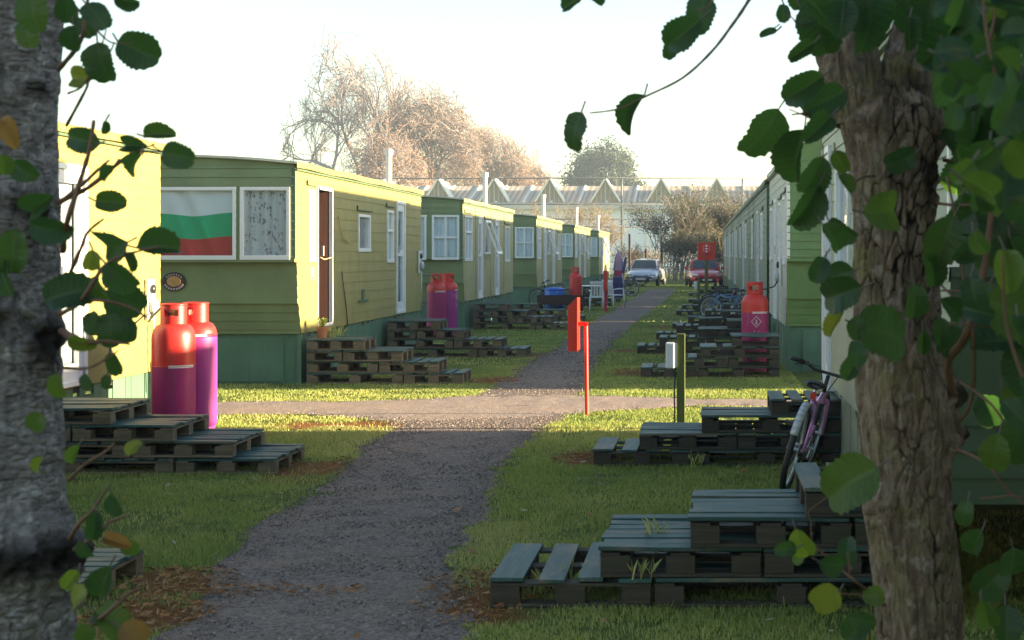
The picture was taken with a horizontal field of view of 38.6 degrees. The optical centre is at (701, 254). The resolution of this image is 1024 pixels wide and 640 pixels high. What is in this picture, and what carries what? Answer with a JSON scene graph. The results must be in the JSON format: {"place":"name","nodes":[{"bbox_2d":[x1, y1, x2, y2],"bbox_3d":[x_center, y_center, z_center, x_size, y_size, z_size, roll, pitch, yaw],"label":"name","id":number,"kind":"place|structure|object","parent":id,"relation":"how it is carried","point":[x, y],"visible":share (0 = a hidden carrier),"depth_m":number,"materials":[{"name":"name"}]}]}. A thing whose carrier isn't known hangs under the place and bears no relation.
{"place":"outdoors","nodes":[
{"label":"outdoors","id":0,"kind":"place"},
{"bbox_2d":[58,0,818,185],"label":"sky","id":1,"kind":"structure","parent":0,"point":[221,75],"materials":[{"name":"white"}]},
{"bbox_2d":[150,289,763,639],"bbox_3d":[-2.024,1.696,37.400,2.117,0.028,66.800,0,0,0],"label":"gravel path","id":2,"kind":"structure","parent":0,"point":[621,318],"depth_m":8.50,"materials":[{"name":"gravel"}]},
{"bbox_2d":[217,394,790,421],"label":"cross path","id":3,"kind":"structure","parent":0,"point":[466,407],"depth_m":15.95,"materials":[{"name":"gravel"}]},
{"bbox_2d":[65,273,1023,639],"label":"ground","id":4,"kind":"structure","parent":0,"point":[264,499],"depth_m":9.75,"materials":[{"name":"plant"}]},
{"bbox_2d":[0,0,195,639],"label":"alder tree","id":5,"kind":"object","parent":4,"relation":"on","point":[47,546],"visible":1,"depth_m":3.36,"materials":[{"name":"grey plant"}]},
{"bbox_2d":[76,548,143,610],"bbox_3d":[-3.361,1.629,7.271,0.800,0.141,0.822,0,0,0],"label":"pallet","id":6,"kind":"object","parent":4,"relation":"on","point":[122,564],"visible":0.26,"depth_m":7.46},
{"bbox_2d":[58,122,165,413],"bbox_3d":[-7.274,0.228,10.995,3.152,2.985,8.710,0,0,0],"label":"static caravan","id":7,"kind":"object","parent":4,"relation":"on","point":[138,215],"visible":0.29,"depth_m":14.10,"materials":[{"name":"yellow paint"}]},
{"bbox_2d":[58,169,82,382],"bbox_3d":[-5.760,0.197,13.070,0.120,1.926,0.592,0,0,0],"label":"door","id":8,"kind":"structure","parent":7,"relation":"in","point":[65,177],"depth_m":13.25,"materials":[{"name":"white plastic"}]},
{"bbox_2d":[145,279,159,330],"bbox_3d":[-5.688,0.845,14.950,0.100,1.171,0.200,0,0,0],"label":"gas regulator","id":9,"kind":"object","parent":7,"relation":"attached to","point":[153,305],"visible":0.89,"depth_m":14.89,"materials":[{"name":"white plastic"}]},
{"bbox_2d":[65,445,176,473],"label":"pallet","id":10,"kind":"object","parent":4,"relation":"on","point":[164,465],"visible":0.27,"depth_m":11.13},
{"bbox_2d":[66,430,154,457],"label":"pallet","id":11,"kind":"object","parent":10,"relation":"on","point":[117,449],"visible":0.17,"depth_m":11.13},
{"bbox_2d":[64,414,92,440],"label":"pallet","id":12,"kind":"object","parent":11,"relation":"on","point":[69,432],"visible":0.12,"depth_m":11.15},
{"bbox_2d":[63,398,151,424],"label":"pallet","id":13,"kind":"object","parent":12,"relation":"on","point":[106,411],"visible":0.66,"depth_m":11.49,"materials":[{"name":"wood"}]},
{"bbox_2d":[72,414,208,440],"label":"pallet","id":14,"kind":"object","parent":11,"relation":"on","point":[168,427],"visible":0.86,"depth_m":11.24,"materials":[{"name":"wood"}]},
{"bbox_2d":[151,303,195,413],"bbox_3d":[-4.940,1.079,13.480,0.400,1.241,0.400,0,0,-12],"label":"gas cylinder","id":15,"kind":"object","parent":4,"relation":"on","point":[173,363],"visible":0.84,"depth_m":13.32,"materials":[{"name":"red metal"}]},
{"bbox_2d":[183,302,216,427],"bbox_3d":[-4.860,1.079,13.840,0.400,1.241,0.400,0,0,20],"label":"gas cylinder","id":16,"kind":"object","parent":4,"relation":"on","point":[206,351],"visible":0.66,"depth_m":13.73,"materials":[{"name":"red metal"}]},
{"bbox_2d":[175,443,304,473],"bbox_3d":[-3.678,1.633,11.549,0.800,0.132,0.830,0,0,0],"label":"pallet","id":17,"kind":"object","parent":4,"relation":"on","point":[272,457],"visible":0.74,"depth_m":11.22,"materials":[{"name":"wood"}]},
{"bbox_2d":[133,428,264,457],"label":"pallet","id":18,"kind":"object","parent":17,"relation":"on","point":[229,442],"visible":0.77,"depth_m":11.26,"materials":[{"name":"wood"}]},
{"bbox_2d":[160,148,423,383],"bbox_3d":[-6.774,-0.090,22.760,3.152,3.620,8.480,0,0,0],"label":"static caravan","id":19,"kind":"object","parent":4,"relation":"on","point":[311,243],"visible":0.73,"depth_m":18.90,"materials":[{"name":"green paint"}]},
{"bbox_2d":[160,191,231,254],"bbox_3d":[-6.780,-0.403,18.631,1.460,0.885,0.082,0,0,0],"label":"hanging flag","id":20,"kind":"object","parent":19,"relation":"hanging from","point":[199,222],"visible":0.62,"depth_m":18.63,"materials":[{"name":"multicoloured fabric"}]},
{"bbox_2d":[160,187,235,259],"bbox_3d":[-6.775,-0.400,18.590,1.550,0.940,0.080,0,0,0],"label":"window frame","id":21,"kind":"structure","parent":19,"relation":"in","point":[163,257],"depth_m":18.55,"materials":[{"name":"white plastic"}]},
{"bbox_2d":[240,187,289,259],"bbox_3d":[-5.627,-0.400,18.596,0.645,0.940,0.093,0,0,0],"label":"window frame","id":22,"kind":"structure","parent":19,"relation":"in","point":[264,211],"depth_m":18.62,"materials":[{"name":"white plastic"}]},
{"bbox_2d":[306,180,317,261],"bbox_3d":[-5.264,-0.445,19.352,0.098,1.090,0.455,0,0,0],"label":"window frame","id":23,"kind":"structure","parent":19,"relation":"in","point":[311,193],"depth_m":19.48,"materials":[{"name":"white plastic"}]},
{"bbox_2d":[297,192,327,321],"bbox_3d":[-5.528,0.035,20.276,0.514,1.830,0.099,0,0,-13],"label":"door","id":24,"kind":"structure","parent":19,"relation":"in","point":[323,196],"depth_m":20.33,"materials":[{"name":"brown wood"}]},
{"bbox_2d":[357,206,372,251],"bbox_3d":[-5.264,-0.390,22.373,0.098,0.700,0.935,0,0,0],"label":"window frame","id":25,"kind":"structure","parent":19,"relation":"in","point":[364,221],"depth_m":22.54,"materials":[{"name":"white plastic"}]},
{"bbox_2d":[386,203,395,262],"bbox_3d":[-5.264,-0.360,24.242,0.098,1.000,0.635,0,0,0],"label":"window frame","id":26,"kind":"structure","parent":19,"relation":"in","point":[390,214],"depth_m":24.38,"materials":[{"name":"white plastic"}]},
{"bbox_2d":[398,204,403,310],"bbox_3d":[-5.260,0.057,25.070,0.120,1.846,0.592,0,0,0],"label":"door","id":27,"kind":"structure","parent":19,"relation":"in","point":[400,207],"depth_m":25.28,"materials":[{"name":"white plastic"}]},
{"bbox_2d":[273,3,423,185],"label":"bare tree","id":28,"kind":"object","parent":4,"relation":"on","point":[342,93],"visible":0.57,"depth_m":178.03,"materials":[{"name":"brown plant"}]},
{"bbox_2d":[306,372,403,383],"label":"pallet","id":29,"kind":"object","parent":4,"relation":"on","point":[355,378],"visible":0.56,"depth_m":18.88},
{"bbox_2d":[306,361,379,372],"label":"pallet","id":30,"kind":"object","parent":29,"relation":"on","point":[341,367],"visible":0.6,"depth_m":18.90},
{"bbox_2d":[306,350,343,360],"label":"pallet","id":31,"kind":"object","parent":30,"relation":"on","point":[317,355],"visible":0.63,"depth_m":18.88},
{"bbox_2d":[306,336,376,349],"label":"pallet","id":32,"kind":"object","parent":31,"relation":"on","point":[345,343],"visible":0.94,"depth_m":18.94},
{"bbox_2d":[343,347,413,360],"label":"pallet","id":33,"kind":"object","parent":30,"relation":"on","point":[383,353],"visible":0.86,"depth_m":18.91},
{"bbox_2d":[334,96,434,185],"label":"autumn tree","id":34,"kind":"object","parent":4,"relation":"on","point":[371,171],"visible":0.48,"depth_m":164.60,"materials":[{"name":"brown plant"}]},
{"bbox_2d":[359,68,492,185],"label":"autumn tree","id":35,"kind":"object","parent":4,"relation":"on","point":[435,126],"visible":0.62,"depth_m":172.56,"materials":[{"name":"brown plant"}]},
{"bbox_2d":[344,172,514,329],"bbox_3d":[-6.633,-0.230,35.845,3.434,3.900,8.610,0,0,0],"label":"static caravan","id":36,"kind":"object","parent":4,"relation":"on","point":[468,243],"visible":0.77,"depth_m":32.60,"materials":[{"name":"green paint"}]},
{"bbox_2d":[432,215,459,259],"bbox_3d":[-5.610,-0.370,31.616,0.600,0.980,0.093,0,0,0],"label":"window frame","id":37,"kind":"structure","parent":36,"relation":"in","point":[445,228],"depth_m":31.64,"materials":[{"name":"white plastic"}]},
{"bbox_2d":[464,210,472,260],"bbox_3d":[-5.264,-0.420,32.392,0.098,1.140,1.135,0,0,0],"label":"window frame","id":38,"kind":"structure","parent":36,"relation":"in","point":[468,221],"depth_m":32.39,"materials":[{"name":"white plastic"}]},
{"bbox_2d":[390,348,478,356],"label":"pallet","id":39,"kind":"object","parent":4,"relation":"on","point":[438,352],"visible":0.33,"depth_m":23.76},
{"bbox_2d":[387,339,454,347],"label":"pallet","id":40,"kind":"object","parent":39,"relation":"on","point":[426,343],"visible":0.59,"depth_m":23.76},
{"bbox_2d":[387,330,416,338],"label":"pallet","id":41,"kind":"object","parent":40,"relation":"on","point":[395,334],"visible":0.63,"depth_m":23.76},
{"bbox_2d":[387,318,447,329],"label":"pallet","id":42,"kind":"object","parent":41,"relation":"on","point":[414,324],"visible":1,"depth_m":23.83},
{"bbox_2d":[417,328,471,338],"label":"pallet","id":43,"kind":"object","parent":40,"relation":"on","point":[447,333],"visible":0.86,"depth_m":23.78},
{"bbox_2d":[454,336,507,347],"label":"pallet","id":44,"kind":"object","parent":39,"relation":"on","point":[483,342],"visible":0.98,"depth_m":23.81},
{"bbox_2d":[427,273,445,334],"bbox_3d":[-5.520,1.050,30.000,0.400,1.301,0.400,0,0,-8],"label":"gas cylinder","id":45,"kind":"object","parent":4,"relation":"on","point":[436,298],"visible":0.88,"depth_m":29.84,"materials":[{"name":"red metal"}]},
{"bbox_2d":[403,369,471,383],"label":"pallet","id":46,"kind":"object","parent":4,"relation":"on","point":[461,376],"visible":0.81,"depth_m":18.87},
{"bbox_2d":[379,357,447,372],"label":"pallet","id":47,"kind":"object","parent":46,"relation":"on","point":[434,365],"visible":0.91,"depth_m":18.91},
{"bbox_2d":[442,273,457,334],"bbox_3d":[-5.360,1.050,30.500,0.400,1.301,0.400,0,0,30],"label":"gas cylinder","id":48,"kind":"object","parent":4,"relation":"on","point":[451,299],"visible":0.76,"depth_m":30.36,"materials":[{"name":"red metal"}]},
{"bbox_2d":[77,368,833,638],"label":"leaf litter","id":49,"kind":"object","parent":4,"relation":"on","point":[223,589],"visible":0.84,"depth_m":7.23,"materials":[{"name":"plant"}]},
{"bbox_2d":[427,113,539,185],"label":"autumn tree","id":50,"kind":"object","parent":4,"relation":"on","point":[506,161],"visible":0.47,"depth_m":185.28,"materials":[{"name":"brown plant"}]},
{"bbox_2d":[478,345,530,356],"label":"pallet","id":51,"kind":"object","parent":4,"relation":"on","point":[522,351],"visible":0.92,"depth_m":23.75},
{"bbox_2d":[474,323,535,328],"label":"pallet","id":52,"kind":"object","parent":4,"relation":"on","point":[504,325],"visible":0.73,"depth_m":32.62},
{"bbox_2d":[473,317,516,322],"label":"pallet","id":53,"kind":"object","parent":52,"relation":"on","point":[494,319],"visible":0.65,"depth_m":32.60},
{"bbox_2d":[492,309,530,316],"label":"pallet","id":54,"kind":"object","parent":53,"relation":"on","point":[512,313],"visible":0.93,"depth_m":32.60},
{"bbox_2d":[516,315,554,322],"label":"pallet","id":55,"kind":"object","parent":52,"relation":"on","point":[538,318],"visible":0.94,"depth_m":32.59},
{"bbox_2d":[508,148,557,185],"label":"autumn tree","id":56,"kind":"object","parent":4,"relation":"on","point":[541,182],"visible":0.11,"depth_m":191.00,"materials":[{"name":"brown plant"}]},
{"bbox_2d":[512,194,562,307],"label":"static caravan","id":57,"kind":"object","parent":4,"relation":"on","point":[537,251],"visible":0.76,"depth_m":45.92,"materials":[{"name":"green paint"}]},
{"bbox_2d":[515,227,533,257],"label":"window frame","id":58,"kind":"structure","parent":57,"relation":"in","point":[524,236],"depth_m":45.63,"materials":[{"name":"white plastic"}]},
{"bbox_2d":[537,295,585,310],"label":"bench","id":59,"kind":"object","parent":4,"relation":"on","point":[542,300],"visible":0.83,"depth_m":43.39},
{"bbox_2d":[371,177,765,255],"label":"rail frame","id":60,"kind":"object","parent":4,"relation":"on","point":[621,178],"visible":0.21,"depth_m":111.96,"materials":[{"name":"metal"}]},
{"bbox_2d":[381,179,758,272],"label":"industrial building","id":61,"kind":"structure","parent":4,"relation":"on","point":[605,192],"depth_m":130.00,"materials":[{"name":"metal"}]},
{"bbox_2d":[490,542,655,606],"bbox_3d":[-0.628,1.626,7.356,0.779,0.146,0.887,0,0,0],"label":"pallet","id":62,"kind":"object","parent":4,"relation":"on","point":[509,580],"visible":0.83,"depth_m":6.98,"materials":[{"name":"wood"}]},
{"bbox_2d":[569,267,581,294],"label":"gas cylinder","id":63,"kind":"object","parent":4,"relation":"on","point":[575,282],"visible":0.64,"depth_m":44.24,"materials":[{"name":"red metal"}]},
{"bbox_2d":[561,207,590,292],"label":"static caravan","id":64,"kind":"object","parent":4,"relation":"on","point":[575,245],"visible":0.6,"depth_m":60.74,"materials":[{"name":"green paint"}]},
{"bbox_2d":[568,297,588,415],"bbox_3d":[-1.292,1.100,15.217,0.206,1.300,0.346,0,0,0],"label":"fire point sign","id":65,"kind":"object","parent":4,"relation":"on","point":[574,323],"visible":0.91,"depth_m":15.17,"materials":[{"name":"metal"}]},
{"bbox_2d":[549,199,621,229],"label":"shrub","id":66,"kind":"object","parent":4,"relation":"on","point":[587,219],"visible":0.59,"depth_m":107.03,"materials":[{"name":"brown plant"}]},
{"bbox_2d":[590,215,609,282],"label":"static caravan","id":67,"kind":"object","parent":4,"relation":"on","point":[599,252],"visible":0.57,"depth_m":74.31,"materials":[{"name":"green paint"}]},
{"bbox_2d":[558,127,647,185],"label":"round tree","id":68,"kind":"object","parent":4,"relation":"on","point":[588,163],"visible":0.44,"depth_m":212.16,"materials":[{"name":"green plant"}]},
{"bbox_2d":[589,207,628,274],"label":"shrub","id":69,"kind":"object","parent":4,"relation":"on","point":[611,233],"visible":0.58,"depth_m":104.96,"materials":[{"name":"brown plant"}]},
{"bbox_2d":[593,437,689,465],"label":"pallet","id":70,"kind":"object","parent":4,"relation":"on","point":[604,450],"visible":0.8,"depth_m":11.57,"materials":[{"name":"wood"}]},
{"bbox_2d":[639,422,735,448],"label":"pallet","id":71,"kind":"object","parent":70,"relation":"on","point":[687,434],"visible":0.84,"depth_m":11.60,"materials":[{"name":"wood"}]},
{"bbox_2d":[625,259,665,285],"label":"parked car","id":72,"kind":"object","parent":4,"relation":"on","point":[647,270],"visible":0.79,"depth_m":77.39,"materials":[{"name":"silver metal"}]},
{"bbox_2d":[637,342,665,353],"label":"pallet","id":73,"kind":"object","parent":4,"relation":"on","point":[642,347],"visible":0.66,"depth_m":24.61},
{"bbox_2d":[640,363,696,377],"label":"pallet","id":74,"kind":"object","parent":4,"relation":"on","point":[647,369],"visible":0.73,"depth_m":19.87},
{"bbox_2d":[619,190,722,280],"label":"shrub","id":75,"kind":"object","parent":4,"relation":"on","point":[679,220],"visible":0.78,"depth_m":91.42,"materials":[{"name":"brown plant"}]},
{"bbox_2d":[666,333,684,421],"bbox_3d":[-0.252,1.260,14.000,0.187,0.980,0.120,0,0,0],"label":"service post","id":76,"kind":"object","parent":4,"relation":"on","point":[675,354],"visible":0.76,"depth_m":13.96,"materials":[{"name":"green plastic"}]},
{"bbox_2d":[655,222,723,281],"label":"shrub","id":77,"kind":"object","parent":4,"relation":"on","point":[676,246],"visible":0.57,"depth_m":87.58,"materials":[{"name":"brown plant"}]},
{"bbox_2d":[655,177,729,279],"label":"shrub","id":78,"kind":"object","parent":4,"relation":"on","point":[697,203],"visible":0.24,"depth_m":94.50,"materials":[{"name":"brown plant"}]},
{"bbox_2d":[684,259,723,286],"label":"parked car","id":79,"kind":"object","parent":4,"relation":"on","point":[695,270],"visible":0.93,"depth_m":75.23,"materials":[{"name":"red paint"}]},
{"bbox_2d":[698,242,714,308],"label":"fire point sign","id":80,"kind":"object","parent":4,"relation":"on","point":[706,251],"visible":0.89,"depth_m":41.98,"materials":[{"name":"metal"}]},
{"bbox_2d":[685,345,733,353],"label":"pallet","id":81,"kind":"object","parent":4,"relation":"on","point":[688,348],"visible":0.15,"depth_m":24.62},
{"bbox_2d":[659,334,705,344],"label":"pallet","id":82,"kind":"object","parent":81,"relation":"on","point":[663,339],"visible":0.76,"depth_m":24.64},
{"bbox_2d":[706,337,730,344],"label":"pallet","id":83,"kind":"object","parent":81,"relation":"on","point":[710,339],"visible":0.22,"depth_m":24.60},
{"bbox_2d":[698,326,740,336],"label":"pallet","id":84,"kind":"object","parent":83,"relation":"on","point":[719,329],"visible":0.71,"depth_m":24.61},
{"bbox_2d":[696,221,724,282],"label":"shrub","id":85,"kind":"object","parent":4,"relation":"on","point":[719,245],"visible":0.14,"depth_m":86.43,"materials":[{"name":"brown plant"}]},
{"bbox_2d":[678,187,744,271],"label":"shrub","id":86,"kind":"object","parent":4,"relation":"on","point":[729,214],"visible":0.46,"depth_m":92.36,"materials":[{"name":"brown plant"}]},
{"bbox_2d":[699,285,745,320],"bbox_3d":[0.724,1.264,36.665,1.650,0.883,0.614,0,-9,20],"label":"bicycle","id":87,"kind":"object","parent":4,"relation":"on","point":[719,300],"visible":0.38,"depth_m":36.75,"materials":[{"name":"blue metal"}]},
{"bbox_2d":[726,221,731,289],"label":"static caravan","id":88,"kind":"object","parent":4,"relation":"on","point":[729,254],"visible":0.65,"depth_m":60.50,"materials":[{"name":"green paint"}]},
{"bbox_2d":[730,213,738,298],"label":"static caravan","id":89,"kind":"object","parent":4,"relation":"on","point":[734,249],"visible":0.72,"depth_m":50.64,"materials":[{"name":"green paint"}]},
{"bbox_2d":[698,363,779,377],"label":"pallet","id":90,"kind":"object","parent":4,"relation":"on","point":[739,371],"visible":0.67,"depth_m":19.87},
{"bbox_2d":[685,353,726,366],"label":"pallet","id":91,"kind":"object","parent":90,"relation":"on","point":[700,362],"visible":0.57,"depth_m":19.84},
{"bbox_2d":[728,357,779,366],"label":"pallet","id":92,"kind":"object","parent":90,"relation":"on","point":[771,362],"visible":0.61,"depth_m":19.86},
{"bbox_2d":[700,343,779,356],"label":"pallet","id":93,"kind":"object","parent":92,"relation":"on","point":[739,351],"visible":0.88,"depth_m":19.84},
{"bbox_2d":[730,333,778,345],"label":"pallet","id":94,"kind":"object","parent":93,"relation":"on","point":[772,339],"visible":1,"depth_m":19.91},
{"bbox_2d":[737,201,748,302],"bbox_3d":[2.714,-0.185,41.325,3.152,3.810,10.340,0,0,0],"label":"static caravan","id":95,"kind":"object","parent":4,"relation":"on","point":[743,240],"visible":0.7,"depth_m":39.74,"materials":[{"name":"green paint"}]},
{"bbox_2d":[741,282,767,371],"bbox_3d":[0.780,1.050,20.950,0.400,1.301,0.400,0,0,8],"label":"gas cylinder","id":96,"kind":"object","parent":4,"relation":"on","point":[754,311],"visible":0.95,"depth_m":20.79,"materials":[{"name":"red metal"}]},
{"bbox_2d":[654,551,873,607],"bbox_3d":[0.436,1.626,7.353,1.355,0.147,0.860,0,0,0],"label":"pallet","id":97,"kind":"object","parent":4,"relation":"on","point":[791,590],"visible":0.32,"depth_m":6.93,"materials":[{"name":"wood"}]},
{"bbox_2d":[598,514,761,576],"bbox_3d":[-0.102,1.479,7.360,0.794,0.150,0.860,0,0,0],"label":"pallet","id":98,"kind":"object","parent":97,"relation":"on","point":[624,537],"visible":0.69,"depth_m":7.00,"materials":[{"name":"wood"}]},
{"bbox_2d":[761,521,871,576],"bbox_3d":[0.699,1.480,7.355,0.799,0.149,0.887,0,0,0],"label":"pallet","id":99,"kind":"object","parent":97,"relation":"on","point":[776,565],"visible":0.18,"depth_m":6.93,"materials":[{"name":"wood"}]},
{"bbox_2d":[688,489,851,547],"bbox_3d":[0.337,1.335,7.343,0.805,0.148,0.860,0,0,0],"label":"pallet","id":100,"kind":"object","parent":99,"relation":"on","point":[766,511],"visible":0.71,"depth_m":7.00,"materials":[{"name":"wood"}]},
{"bbox_2d":[849,504,868,546],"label":"pallet","id":101,"kind":"object","parent":99,"relation":"on","point":[858,528],"visible":0.09,"depth_m":6.92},
{"bbox_2d":[793,462,863,516],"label":"pallet","id":102,"kind":"object","parent":101,"relation":"on","point":[807,484],"visible":0.28,"depth_m":6.96,"materials":[{"name":"wood"}]},
{"bbox_2d":[691,439,840,465],"bbox_3d":[0.522,1.632,11.931,1.222,0.135,0.750,0,0,0],"label":"pallet","id":103,"kind":"object","parent":4,"relation":"on","point":[767,456],"visible":0.4,"depth_m":11.57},
{"bbox_2d":[736,423,840,448],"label":"pallet","id":104,"kind":"object","parent":103,"relation":"on","point":[749,441],"visible":0.58,"depth_m":11.55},
{"bbox_2d":[700,407,840,432],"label":"pallet","id":105,"kind":"object","parent":104,"relation":"on","point":[767,420],"visible":0.73,"depth_m":11.56,"materials":[{"name":"wood"}]},
{"bbox_2d":[767,390,840,414],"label":"pallet","id":106,"kind":"object","parent":105,"relation":"on","point":[778,403],"visible":0.81,"depth_m":11.62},
{"bbox_2d":[747,178,786,332],"bbox_3d":[2.714,-0.185,31.080,3.152,3.810,10.340,0,0,0],"label":"static caravan","id":107,"kind":"object","parent":4,"relation":"on","point":[758,204],"visible":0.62,"depth_m":28.91,"materials":[{"name":"green paint"}]},
{"bbox_2d":[560,0,1023,639],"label":"alder tree","id":108,"kind":"object","parent":4,"relation":"on","point":[920,94],"visible":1,"depth_m":3.83,"materials":[{"name":"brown plant"}]},
{"bbox_2d":[767,138,822,371],"bbox_3d":[2.754,-0.195,23.245,3.152,3.830,5.510,0,0,0],"label":"static caravan","id":109,"kind":"object","parent":4,"relation":"on","point":[797,252],"visible":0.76,"depth_m":20.85,"materials":[{"name":"green paint"}]},
{"bbox_2d":[781,187,785,264],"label":"window frame","id":110,"kind":"structure","parent":109,"relation":"in","point":[783,198],"depth_m":20.90,"materials":[{"name":"white plastic"}]},
{"bbox_2d":[779,356,841,488],"bbox_3d":[0.811,1.274,10.724,0.614,0.883,1.650,15,3,13],"label":"bicycle","id":111,"kind":"object","parent":4,"relation":"on","point":[810,413],"visible":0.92,"depth_m":10.47,"materials":[{"name":"purple metal"}]},
{"bbox_2d":[821,0,1023,503],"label":"static caravan","id":112,"kind":"object","parent":4,"relation":"on","point":[977,479],"visible":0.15,"depth_m":6.35,"materials":[{"name":"green paint"}]},
{"bbox_2d":[835,151,850,264],"bbox_3d":[1.114,-0.310,11.092,0.098,1.020,1.135,0,0,0],"label":"window frame","id":113,"kind":"structure","parent":112,"relation":"in","point":[842,197],"depth_m":11.34,"materials":[{"name":"white plastic"}]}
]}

